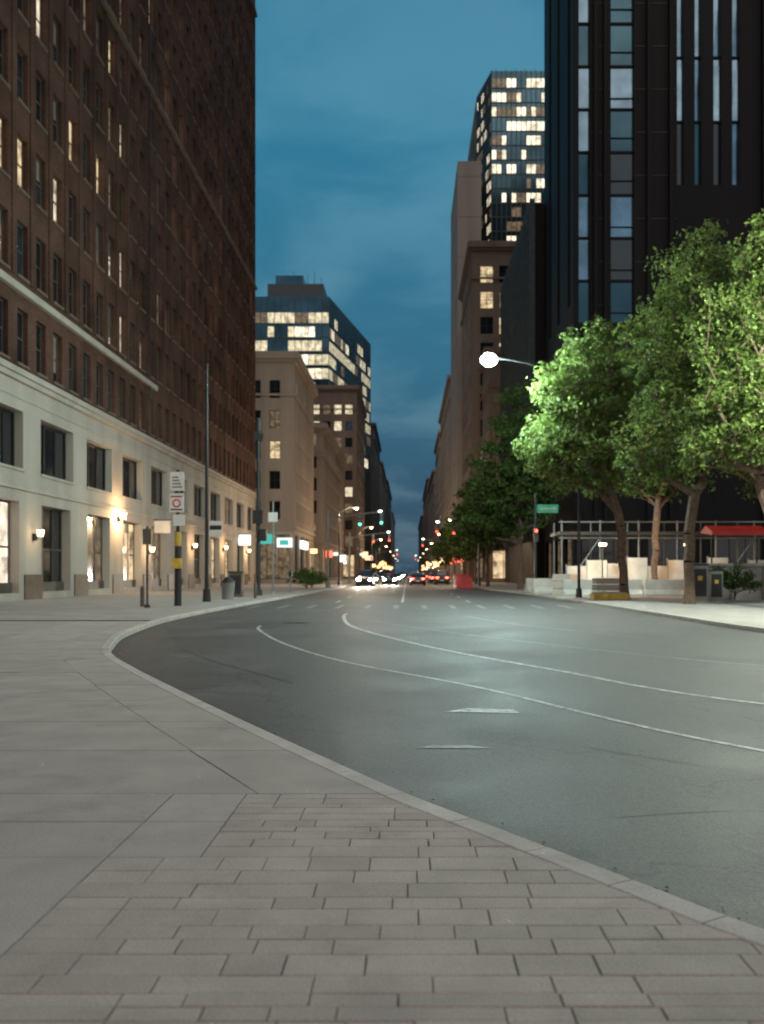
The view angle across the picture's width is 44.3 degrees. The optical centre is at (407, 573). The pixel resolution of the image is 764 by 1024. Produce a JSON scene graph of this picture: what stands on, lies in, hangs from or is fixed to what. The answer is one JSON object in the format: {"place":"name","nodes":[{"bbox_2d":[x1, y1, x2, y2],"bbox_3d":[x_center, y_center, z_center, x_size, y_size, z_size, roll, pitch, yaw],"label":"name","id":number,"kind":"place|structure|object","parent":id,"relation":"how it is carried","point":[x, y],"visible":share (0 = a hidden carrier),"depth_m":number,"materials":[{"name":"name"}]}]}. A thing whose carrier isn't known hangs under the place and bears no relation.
{"place":"outdoors","nodes":[
{"label":"outdoors","id":0,"kind":"place"},
{"bbox_2d":[0,579,355,619],"bbox_3d":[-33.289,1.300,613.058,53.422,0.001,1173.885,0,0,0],"label":"sidewalk","id":1,"kind":"structure","parent":0,"point":[122,606],"depth_m":40.59,"materials":[{"name":"concrete"}]},
{"bbox_2d":[0,0,256,601],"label":"brick office building","id":2,"kind":"structure","parent":1,"relation":"on","point":[128,287],"depth_m":62.57,"materials":[{"name":"brick"}]},
{"bbox_2d":[32,529,43,540],"bbox_3d":[-18.505,-1.940,47.100,0.570,0.580,0.420,0,0,0],"label":"wall lamp","id":3,"kind":"object","parent":2,"relation":"attached to","point":[39,534],"visible":1,"depth_m":47.00,"materials":[{"name":"grey glass"}]},
{"bbox_2d":[117,513,125,521],"bbox_3d":[-18.505,-3.640,60.800,0.570,0.580,0.420,0,0,0],"label":"wall lamp","id":4,"kind":"object","parent":2,"relation":"attached to","point":[121,517],"visible":1,"depth_m":60.70,"materials":[{"name":"grey"}]},
{"bbox_2d":[149,547,154,554],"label":"wall lamp","id":5,"kind":"object","parent":2,"relation":"attached to","point":[152,549],"visible":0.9,"depth_m":67.59,"materials":[{"name":"grey glass"}]},
{"bbox_2d":[140,586,143,606],"bbox_3d":[-10.400,0.895,36.800,0.160,0.810,0.160,0,0,0],"label":"bollard","id":6,"kind":"object","parent":1,"relation":"on","point":[141,596],"visible":0.98,"depth_m":36.75,"materials":[{"name":"grey metal"}]},
{"bbox_2d":[143,526,150,607],"bbox_3d":[-9.882,-0.250,35.693,0.302,3.100,0.225,0,0,21],"label":"parking sign","id":7,"kind":"object","parent":1,"relation":"on","point":[147,536],"visible":1,"depth_m":35.66,"materials":[{"name":"brown metal"}]},
{"bbox_2d":[170,470,184,605],"bbox_3d":[-9.199,-1.425,37.465,0.490,5.450,0.485,0,0,-44],"label":"traffic sign pole","id":8,"kind":"object","parent":1,"relation":"on","point":[177,486],"visible":0.99,"depth_m":37.47,"materials":[{"name":"metal"}]},
{"bbox_2d":[202,362,221,601],"bbox_3d":[-8.950,-4.185,43.000,0.900,10.970,0.400,0,0,0],"label":"banner pole","id":9,"kind":"object","parent":1,"relation":"on","point":[213,528],"visible":1,"depth_m":42.94,"materials":[{"name":"metal"}]},
{"bbox_2d":[221,577,234,599],"bbox_3d":[-9.000,0.740,47.000,0.702,1.120,0.720,0,0,0],"label":"trash bin","id":10,"kind":"object","parent":1,"relation":"on","point":[227,585],"visible":1,"depth_m":46.75,"materials":[{"name":"metal"}]},
{"bbox_2d":[228,571,243,596],"bbox_3d":[-9.500,0.590,52.000,0.760,1.420,0.660,0,0,0],"label":"utility cabinet","id":11,"kind":"object","parent":1,"relation":"on","point":[236,577],"visible":0.81,"depth_m":51.69,"materials":[{"name":"grey metal"}]},
{"bbox_2d":[254,583,256,597],"bbox_3d":[-7.950,0.895,49.000,0.160,0.810,0.160,0,0,0],"label":"bollard","id":12,"kind":"object","parent":1,"relation":"on","point":[255,590],"visible":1,"depth_m":48.93,"materials":[{"name":"grey metal"}]},
{"bbox_2d":[252,418,266,595],"bbox_3d":[-8.650,-3.900,55.000,0.800,10.400,0.520,0,0,0],"label":"traffic signal pole","id":13,"kind":"object","parent":1,"relation":"on","point":[257,520],"visible":0.9,"depth_m":54.89,"materials":[{"name":"metal"}]},
{"bbox_2d":[268,501,277,593],"bbox_3d":[-8.600,-1.650,60.000,0.600,5.900,0.280,0,0,0],"label":"traffic sign","id":14,"kind":"object","parent":1,"relation":"on","point":[272,516],"visible":1,"depth_m":59.95,"materials":[{"name":"metal"}]},
{"bbox_2d":[255,351,317,582],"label":"beige stone building","id":15,"kind":"structure","parent":1,"relation":"on","point":[286,391],"depth_m":130.24,"materials":[{"name":"grey stone"}]},
{"bbox_2d":[288,570,291,592],"bbox_3d":[-8.000,0.540,64.000,0.240,1.520,0.180,0,0,0],"label":"parking meter","id":16,"kind":"object","parent":1,"relation":"on","point":[290,573],"visible":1,"depth_m":63.95,"materials":[{"name":"metal"}]},
{"bbox_2d":[286,568,327,588],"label":"shrub","id":17,"kind":"object","parent":1,"relation":"on","point":[298,576],"visible":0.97,"depth_m":77.53,"materials":[{"name":"green plant"}]},
{"bbox_2d":[293,566,327,587],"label":"shrub","id":18,"kind":"object","parent":1,"relation":"on","point":[316,573],"visible":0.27,"depth_m":83.93,"materials":[{"name":"green plant"}]},
{"bbox_2d":[255,271,370,569],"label":"glass office tower","id":19,"kind":"structure","parent":1,"relation":"on","point":[315,327],"depth_m":262.01,"materials":[{"name":"glass"}]},
{"bbox_2d":[314,422,346,579],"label":"beige stone building","id":20,"kind":"structure","parent":1,"relation":"on","point":[330,460],"depth_m":171.09,"materials":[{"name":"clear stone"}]},
{"bbox_2d":[314,385,366,578],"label":"brown stone building","id":21,"kind":"structure","parent":1,"relation":"on","point":[340,411],"depth_m":222.00,"materials":[{"name":"grey"}]},
{"bbox_2d":[337,506,359,584],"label":"street lamp","id":22,"kind":"object","parent":1,"relation":"on","point":[355,508],"visible":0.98,"depth_m":103.95,"materials":[{"name":"metal"}]},
{"bbox_2d":[325,509,382,587],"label":"traffic signal mast","id":23,"kind":"object","parent":1,"relation":"on","point":[327,585],"visible":1,"depth_m":85.89,"materials":[{"name":"metal"}]},
{"bbox_2d":[359,526,373,569],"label":"street lamp","id":24,"kind":"object","parent":1,"relation":"on","point":[371,527],"visible":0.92,"depth_m":147.93,"materials":[{"name":"metal"}]},
{"bbox_2d":[348,531,390,583],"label":"traffic signal mast","id":25,"kind":"object","parent":1,"relation":"on","point":[373,541],"visible":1,"depth_m":117.88,"materials":[{"name":"metal"}]},
{"bbox_2d":[371,423,381,572],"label":"stone office building","id":26,"kind":"structure","parent":1,"relation":"on","point":[376,449],"depth_m":345.06,"materials":[{"name":"brown stone"}]},
{"bbox_2d":[380,461,386,572],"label":"stone office building","id":27,"kind":"structure","parent":1,"relation":"on","point":[383,482],"depth_m":438.30,"materials":[{"name":"brown stone"}]},
{"bbox_2d":[375,549,397,572],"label":"traffic signal mast","id":28,"kind":"object","parent":1,"relation":"on","point":[376,559],"visible":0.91,"depth_m":219.96,"materials":[{"name":"metal"}]},
{"bbox_2d":[386,480,391,572],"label":"stone office building","id":29,"kind":"structure","parent":1,"relation":"on","point":[388,518],"depth_m":550.44,"materials":[{"name":"brown stone"}]},
{"bbox_2d":[391,511,395,572],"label":"stone office building","id":30,"kind":"structure","parent":1,"relation":"on","point":[393,522],"depth_m":671.39,"materials":[{"name":"brown stone"}]},
{"bbox_2d":[0,621,377,957],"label":"concrete slab paving","id":31,"kind":"structure","parent":0,"point":[102,757],"depth_m":6.20,"materials":[{"name":"grey concrete"}]},
{"bbox_2d":[0,620,763,1023],"bbox_3d":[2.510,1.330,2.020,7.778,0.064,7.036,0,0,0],"label":"paver paving","id":32,"kind":"structure","parent":0,"point":[214,935],"depth_m":3.32,"materials":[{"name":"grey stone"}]},
{"bbox_2d":[255,0,543,573],"label":"sky","id":33,"kind":"structure","parent":0,"point":[365,109],"materials":[{"name":"blue"}]},
{"bbox_2d":[418,515,422,572],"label":"stone office building","id":34,"kind":"structure","parent":0,"point":[420,539],"depth_m":691.24,"materials":[{"name":"brown stone"}]},
{"bbox_2d":[422,478,429,572],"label":"stone office building","id":35,"kind":"structure","parent":0,"point":[425,517],"depth_m":540.11,"materials":[{"name":"brown"}]},
{"bbox_2d":[421,557,462,569],"bbox_3d":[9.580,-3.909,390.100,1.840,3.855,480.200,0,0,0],"label":"storefront sign","id":36,"kind":"object","parent":35,"relation":"attached to","point":[436,564],"visible":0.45,"depth_m":342.00,"materials":[{"name":"yellow"}]},
{"bbox_2d":[427,469,434,572],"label":"stone office building","id":37,"kind":"structure","parent":0,"point":[431,508],"depth_m":404.52,"materials":[{"name":"brown stone"}]},
{"bbox_2d":[434,429,439,572],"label":"stone office building","id":38,"kind":"structure","parent":0,"point":[437,477],"depth_m":335.90,"materials":[{"name":"brown stone"}]},
{"bbox_2d":[111,574,763,928],"bbox_3d":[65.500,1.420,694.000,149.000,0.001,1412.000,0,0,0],"label":"road","id":39,"kind":"structure","parent":0,"point":[565,798],"depth_m":9.87,"materials":[{"name":"grey asphalt"}]},
{"bbox_2d":[355,570,374,586],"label":"car","id":40,"kind":"object","parent":39,"relation":"on","point":[365,577],"visible":0.99,"depth_m":100.11,"materials":[{"name":"grey paint"}]},
{"bbox_2d":[373,573,378,583],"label":"car","id":41,"kind":"object","parent":39,"relation":"on","point":[376,579],"visible":0.37,"depth_m":126.40,"materials":[{"name":"white paint"}]},
{"bbox_2d":[376,571,384,580],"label":"car","id":42,"kind":"object","parent":39,"relation":"on","point":[380,573],"visible":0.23,"depth_m":164.04,"materials":[{"name":"grey paint"}]},
{"bbox_2d":[381,573,397,584],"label":"car","id":43,"kind":"object","parent":39,"relation":"on","point":[389,578],"visible":0.97,"depth_m":113.97,"materials":[{"name":"paint"}]},
{"bbox_2d":[395,573,401,581],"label":"car","id":44,"kind":"object","parent":39,"relation":"on","point":[398,577],"visible":0.45,"depth_m":148.56,"materials":[{"name":"paint"}]},
{"bbox_2d":[409,573,425,584],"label":"car","id":45,"kind":"object","parent":39,"relation":"on","point":[417,578],"visible":0.99,"depth_m":109.89,"materials":[{"name":"paint"}]},
{"bbox_2d":[429,573,434,582],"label":"car","id":46,"kind":"object","parent":39,"relation":"on","point":[432,576],"visible":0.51,"depth_m":138.96,"materials":[{"name":"paint"}]},
{"bbox_2d":[101,584,763,946],"bbox_3d":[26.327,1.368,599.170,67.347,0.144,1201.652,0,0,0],"label":"kerb","id":47,"kind":"structure","parent":39,"relation":"on","point":[741,930],"depth_m":4.87,"materials":[{"name":"concrete"}]},
{"bbox_2d":[118,622,746,918],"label":"fallen leaves","id":48,"kind":"object","parent":39,"relation":"on","point":[446,802],"visible":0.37,"depth_m":5.30,"materials":[{"name":"plant"}]},
{"bbox_2d":[433,570,448,583],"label":"car","id":49,"kind":"object","parent":39,"relation":"on","point":[441,576],"visible":0.98,"depth_m":119.89,"materials":[{"name":"grey paint"}]},
{"bbox_2d":[454,574,469,587],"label":"red plastic barrier","id":50,"kind":"object","parent":39,"relation":"on","point":[461,575],"visible":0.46,"depth_m":91.87,"materials":[{"name":"red plastic"}]},
{"bbox_2d":[455,577,472,588],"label":"red plastic barrier","id":51,"kind":"object","parent":39,"relation":"on","point":[464,582],"visible":1,"depth_m":87.89,"materials":[{"name":"red plastic"}]},
{"bbox_2d":[178,624,763,817],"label":"road seam","id":52,"kind":"object","parent":39,"relation":"on","point":[526,736],"visible":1,"depth_m":7.78,"materials":[{"name":"grey asphalt"}]},
{"bbox_2d":[213,610,763,664],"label":"asphalt patch","id":53,"kind":"object","parent":39,"relation":"on","point":[262,623],"visible":1,"depth_m":25.57,"materials":[{"name":"grey asphalt"}]},
{"bbox_2d":[249,578,763,751],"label":"road markings","id":54,"kind":"object","parent":39,"relation":"on","point":[484,710],"visible":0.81,"depth_m":12.19,"materials":[{"name":"paint"}]},
{"bbox_2d":[449,582,763,632],"bbox_3d":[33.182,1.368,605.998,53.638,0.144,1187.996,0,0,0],"label":"kerb","id":55,"kind":"structure","parent":39,"relation":"on","point":[718,623],"depth_m":30.72,"materials":[{"name":"concrete"}]},
{"bbox_2d":[438,375,450,578],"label":"stone office building","id":56,"kind":"structure","parent":0,"point":[444,421],"depth_m":258.36,"materials":[{"name":"brown stone"}]},
{"bbox_2d":[458,241,515,581],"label":"brown stone building","id":57,"kind":"structure","parent":0,"point":[485,265],"depth_m":150.00,"materials":[{"name":"grey"}]},
{"bbox_2d":[478,347,504,581],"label":"stone office building","id":58,"kind":"structure","parent":0,"point":[491,380],"depth_m":137.00,"materials":[{"name":"brown stone"}]},
{"bbox_2d":[468,69,543,240],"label":"glass high rise tower","id":59,"kind":"structure","parent":0,"point":[506,148],"depth_m":190.00,"materials":[{"name":"glass"}]},
{"bbox_2d":[501,198,543,583],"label":"black podium building","id":60,"kind":"structure","parent":0,"point":[522,313],"depth_m":107.92,"materials":[{"name":"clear glass"}]},
{"bbox_2d":[449,579,763,626],"bbox_3d":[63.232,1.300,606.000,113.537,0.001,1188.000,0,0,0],"label":"sidewalk","id":61,"kind":"structure","parent":0,"point":[748,612],"depth_m":36.91,"materials":[{"name":"concrete"}]},
{"bbox_2d":[422,538,454,581],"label":"traffic signal mast","id":62,"kind":"object","parent":61,"relation":"on","point":[453,557],"visible":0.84,"depth_m":149.90,"materials":[{"name":"metal"}]},
{"bbox_2d":[427,537,449,569],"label":"street tree","id":63,"kind":"object","parent":61,"relation":"on","point":[437,558],"visible":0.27,"depth_m":199.18,"materials":[{"name":"green plant"}]},
{"bbox_2d":[432,522,463,563],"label":"street tree","id":64,"kind":"object","parent":61,"relation":"on","point":[438,547],"visible":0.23,"depth_m":163.97,"materials":[{"name":"green plant"}]},
{"bbox_2d":[435,520,480,585],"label":"traffic signal mast","id":65,"kind":"object","parent":61,"relation":"on","point":[453,533],"visible":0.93,"depth_m":99.88,"materials":[{"name":"metal"}]},
{"bbox_2d":[441,516,477,573],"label":"street tree","id":66,"kind":"object","parent":61,"relation":"on","point":[452,551],"visible":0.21,"depth_m":135.67,"materials":[{"name":"green plant"}]},
{"bbox_2d":[451,161,480,578],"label":"tan stone tower","id":67,"kind":"structure","parent":61,"relation":"on","point":[466,217],"depth_m":186.00,"materials":[{"name":"brown stone"}]},
{"bbox_2d":[444,502,501,583],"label":"street tree","id":68,"kind":"object","parent":61,"relation":"on","point":[451,538],"visible":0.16,"depth_m":111.66,"materials":[{"name":"green plant"}]},
{"bbox_2d":[449,469,531,585],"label":"street tree","id":69,"kind":"object","parent":61,"relation":"on","point":[478,534],"visible":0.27,"depth_m":93.30,"materials":[{"name":"green plant"}]},
{"bbox_2d":[458,382,570,589],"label":"street tree","id":70,"kind":"object","parent":61,"relation":"on","point":[523,487],"visible":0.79,"depth_m":75.11,"materials":[{"name":"green plant"}]},
{"bbox_2d":[481,353,581,597],"bbox_3d":[6.557,-4.975,49.123,6.230,12.551,0.704,0,0,-26],"label":"street lamp","id":71,"kind":"object","parent":61,"relation":"on","point":[488,359],"visible":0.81,"depth_m":50.31,"materials":[{"name":"metal"}]},
{"bbox_2d":[524,578,551,591],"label":"concrete barrier","id":72,"kind":"object","parent":61,"relation":"on","point":[528,587],"visible":0.39,"depth_m":67.62,"materials":[{"name":"grey concrete"}]},
{"bbox_2d":[533,493,557,578],"bbox_3d":[9.110,-2.000,61.920,1.680,6.600,0.520,0,0,0],"label":"street name sign","id":73,"kind":"object","parent":61,"relation":"on","point":[545,508],"visible":0.91,"depth_m":61.96,"materials":[{"name":"metal"}]},
{"bbox_2d":[531,579,560,592],"bbox_3d":[9.300,0.825,62.000,2.200,0.950,0.600,0,0,-11],"label":"concrete barrier","id":74,"kind":"object","parent":61,"relation":"on","point":[541,585],"visible":0.54,"depth_m":61.77,"materials":[{"name":"grey concrete"}]},
{"bbox_2d":[552,574,576,594],"bbox_3d":[9.400,0.658,56.000,1.080,1.236,2.160,0,0,21],"label":"building material stack","id":75,"kind":"object","parent":61,"relation":"on","point":[558,585],"visible":0.52,"depth_m":55.10,"materials":[{"name":"beige stone"}]},
{"bbox_2d":[563,579,601,595],"bbox_3d":[10.000,0.825,53.600,2.200,0.980,0.630,0,0,0],"label":"concrete barrier","id":76,"kind":"object","parent":61,"relation":"on","point":[569,587],"visible":0.47,"depth_m":53.49,"materials":[{"name":"grey concrete"}]},
{"bbox_2d":[511,314,667,593],"bbox_3d":[9.299,-5.771,47.621,8.298,14.429,6.341,0,0,0],"label":"street tree","id":77,"kind":"object","parent":61,"relation":"on","point":[570,440],"visible":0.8,"depth_m":46.81,"materials":[{"name":"green plant"}]},
{"bbox_2d":[598,543,606,584],"bbox_3d":[11.500,-0.250,55.361,0.500,3.100,0.178,0,0,0],"label":"work light","id":78,"kind":"object","parent":61,"relation":"on","point":[602,544],"visible":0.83,"depth_m":55.36,"materials":[{"name":"paint"}]},
{"bbox_2d":[591,578,628,593],"bbox_3d":[10.900,0.765,50.500,1.800,1.030,0.900,0,0,-9],"label":"building material stack","id":79,"kind":"object","parent":61,"relation":"on","point":[605,588],"visible":0.57,"depth_m":50.05,"materials":[{"name":"beige stone"}]},
{"bbox_2d":[590,592,629,599],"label":"yellow planter block","id":80,"kind":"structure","parent":61,"relation":"on","point":[609,596],"depth_m":46.13,"materials":[{"name":"paint"}]},
{"bbox_2d":[603,580,642,595],"bbox_3d":[12.300,0.825,53.800,2.200,0.950,0.600,0,0,-3],"label":"concrete barrier","id":81,"kind":"object","parent":61,"relation":"on","point":[635,587],"visible":0.31,"depth_m":53.71,"materials":[{"name":"grey concrete"}]},
{"bbox_2d":[575,322,722,579],"bbox_3d":[14.428,-6.874,55.966,9.384,16.555,7.136,0,0,0],"label":"street tree","id":82,"kind":"object","parent":61,"relation":"on","point":[657,495],"visible":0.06,"depth_m":55.82,"materials":[{"name":"green plant"}]},
{"bbox_2d":[550,520,763,592],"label":"scaffold sidewalk shed","id":83,"kind":"structure","parent":61,"relation":"on","point":[638,535],"depth_m":58.44,"materials":[{"name":"metal"}]},
{"bbox_2d":[643,580,683,595],"bbox_3d":[14.600,0.825,53.500,2.200,0.950,0.600,0,0,0],"label":"concrete barrier","id":84,"kind":"object","parent":61,"relation":"on","point":[663,587],"visible":0.81,"depth_m":53.39,"materials":[{"name":"grey concrete"}]},
{"bbox_2d":[566,556,763,592],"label":"construction hoarding","id":85,"kind":"object","parent":61,"relation":"on","point":[639,568],"visible":0.34,"depth_m":56.63,"materials":[{"name":"metal"}]},
{"bbox_2d":[599,218,762,603],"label":"street tree","id":86,"kind":"object","parent":61,"relation":"on","point":[659,392],"visible":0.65,"depth_m":39.54,"materials":[{"name":"green plant"}]},
{"bbox_2d":[694,564,709,602],"bbox_3d":[12.700,0.440,41.000,0.800,1.720,0.600,0,0,0],"label":"utility cabinet","id":87,"kind":"object","parent":61,"relation":"on","point":[701,581],"visible":0.71,"depth_m":40.74,"materials":[{"name":"metal"}]},
{"bbox_2d":[668,208,763,512],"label":"street tree","id":88,"kind":"object","parent":61,"relation":"on","point":[751,306],"visible":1,"depth_m":34.29,"materials":[{"name":"green plant"}]},
{"bbox_2d":[708,570,723,602],"bbox_3d":[13.600,0.569,41.600,0.680,1.462,0.510,0,0,-6],"label":"utility cabinet","id":89,"kind":"object","parent":61,"relation":"on","point":[715,586],"visible":0.87,"depth_m":41.38,"materials":[{"name":"metal"}]},
{"bbox_2d":[701,526,763,562],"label":"red awning","id":90,"kind":"object","parent":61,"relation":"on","point":[734,530],"visible":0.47,"depth_m":49.44,"materials":[{"name":"fabric"}]},
{"bbox_2d":[709,561,763,599],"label":"shrub","id":91,"kind":"object","parent":61,"relation":"on","point":[744,582],"visible":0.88,"depth_m":42.66,"materials":[{"name":"green plant"}]},
{"bbox_2d":[719,323,763,503],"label":"street tree","id":92,"kind":"object","parent":61,"relation":"on","point":[751,485],"visible":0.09,"depth_m":52.55,"materials":[{"name":"green plant"}]},
{"bbox_2d":[544,0,763,577],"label":"black office tower","id":93,"kind":"structure","parent":0,"point":[653,123],"depth_m":85.00,"materials":[{"name":"clear glass"}]},
{"bbox_2d":[694,563,763,599],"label":"concrete wall","id":94,"kind":"structure","parent":0,"point":[757,569],"depth_m":46.06,"materials":[{"name":"concrete"}]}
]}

